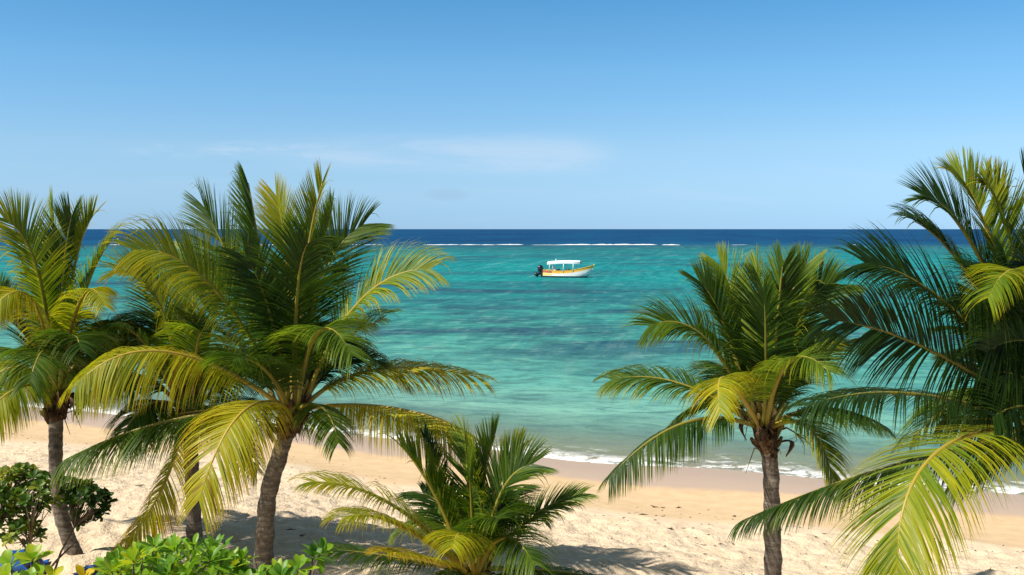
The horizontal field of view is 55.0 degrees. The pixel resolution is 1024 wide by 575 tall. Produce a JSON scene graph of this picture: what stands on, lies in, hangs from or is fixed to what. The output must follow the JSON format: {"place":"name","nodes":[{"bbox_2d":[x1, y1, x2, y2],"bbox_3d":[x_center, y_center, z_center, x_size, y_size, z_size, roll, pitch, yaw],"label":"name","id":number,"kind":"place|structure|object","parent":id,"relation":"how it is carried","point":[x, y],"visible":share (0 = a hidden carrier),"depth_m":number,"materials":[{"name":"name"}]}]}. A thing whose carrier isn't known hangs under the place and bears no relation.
{"place":"outdoors","nodes":[
{"label":"outdoors","id":0,"kind":"place"},
{"bbox_2d":[0,549,49,571],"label":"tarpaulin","id":1,"kind":"object","parent":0,"point":[18,568],"visible":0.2,"depth_m":14.48,"materials":[{"name":"blue plastic"}]},
{"bbox_2d":[0,229,1023,493],"bbox_3d":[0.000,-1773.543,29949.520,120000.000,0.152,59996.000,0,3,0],"label":"sea","id":2,"kind":"structure","parent":0,"point":[544,351],"depth_m":76.30,"materials":[{"name":"teal liquid"}]},
{"bbox_2d":[18,244,674,244],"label":"reef surf","id":3,"kind":"structure","parent":2,"relation":"on","point":[561,244],"depth_m":435.06,"materials":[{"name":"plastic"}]},
{"bbox_2d":[534,259,594,277],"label":"motor boat","id":4,"kind":"object","parent":2,"relation":"on","point":[584,272],"visible":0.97,"depth_m":142.24,"materials":[{"name":"white plastic"}]},
{"bbox_2d":[0,388,1023,574],"bbox_3d":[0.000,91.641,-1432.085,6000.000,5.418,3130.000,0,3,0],"label":"sand","id":5,"kind":"structure","parent":0,"point":[723,495],"depth_m":21.45,"materials":[{"name":"beige sand"}]},
{"bbox_2d":[0,543,94,574],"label":"shrub","id":6,"kind":"object","parent":5,"relation":"on","point":[32,555],"visible":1,"depth_m":7.53,"materials":[{"name":"green plant"}]},
{"bbox_2d":[0,462,117,574],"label":"shrub","id":7,"kind":"object","parent":5,"relation":"on","point":[17,498],"visible":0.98,"depth_m":13.78,"materials":[{"name":"green plant"}]},
{"bbox_2d":[0,187,170,555],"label":"palm tree","id":8,"kind":"object","parent":5,"relation":"on","point":[56,344],"visible":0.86,"depth_m":14.67,"materials":[{"name":"green plant"}]},
{"bbox_2d":[73,564,98,574],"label":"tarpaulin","id":9,"kind":"object","parent":5,"relation":"on","point":[88,567],"visible":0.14,"depth_m":14.43,"materials":[{"name":"blue plastic"}]},
{"bbox_2d":[71,227,289,571],"bbox_3d":[-5.208,1.711,15.733,4.145,5.431,3.776,2,4,24],"label":"palm tree","id":10,"kind":"object","parent":5,"relation":"on","point":[188,336],"visible":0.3,"depth_m":15.08,"materials":[{"name":"green plant"}]},
{"bbox_2d":[91,532,297,574],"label":"shrub","id":11,"kind":"object","parent":5,"relation":"on","point":[151,553],"visible":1,"depth_m":7.85,"materials":[{"name":"green plant"}]},
{"bbox_2d":[48,157,497,570],"bbox_3d":[-3.331,1.319,14.367,6.324,6.384,4.278,1,3,12],"label":"palm tree","id":12,"kind":"object","parent":5,"relation":"on","point":[298,345],"visible":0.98,"depth_m":13.58,"materials":[{"name":"green plant"}]},
{"bbox_2d":[283,537,335,574],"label":"shrub","id":13,"kind":"object","parent":5,"relation":"on","point":[312,552],"visible":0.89,"depth_m":8.14,"materials":[{"name":"green plant"}]},
{"bbox_2d":[287,412,600,574],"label":"palm tree","id":14,"kind":"object","parent":5,"relation":"on","point":[473,524],"visible":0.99,"depth_m":12.53,"materials":[{"name":"green plant"}]},
{"bbox_2d":[592,240,897,574],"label":"palm tree","id":15,"kind":"object","parent":5,"relation":"on","point":[763,330],"visible":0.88,"depth_m":13.33,"materials":[{"name":"green plant"}]},
{"bbox_2d":[727,145,1023,574],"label":"palm tree","id":16,"kind":"object","parent":5,"relation":"on","point":[990,307],"visible":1,"depth_m":9.64,"materials":[{"name":"green plant"}]},
{"bbox_2d":[0,0,1023,228],"label":"sky","id":17,"kind":"structure","parent":0,"point":[446,114],"materials":[{"name":"blue"}]}
]}

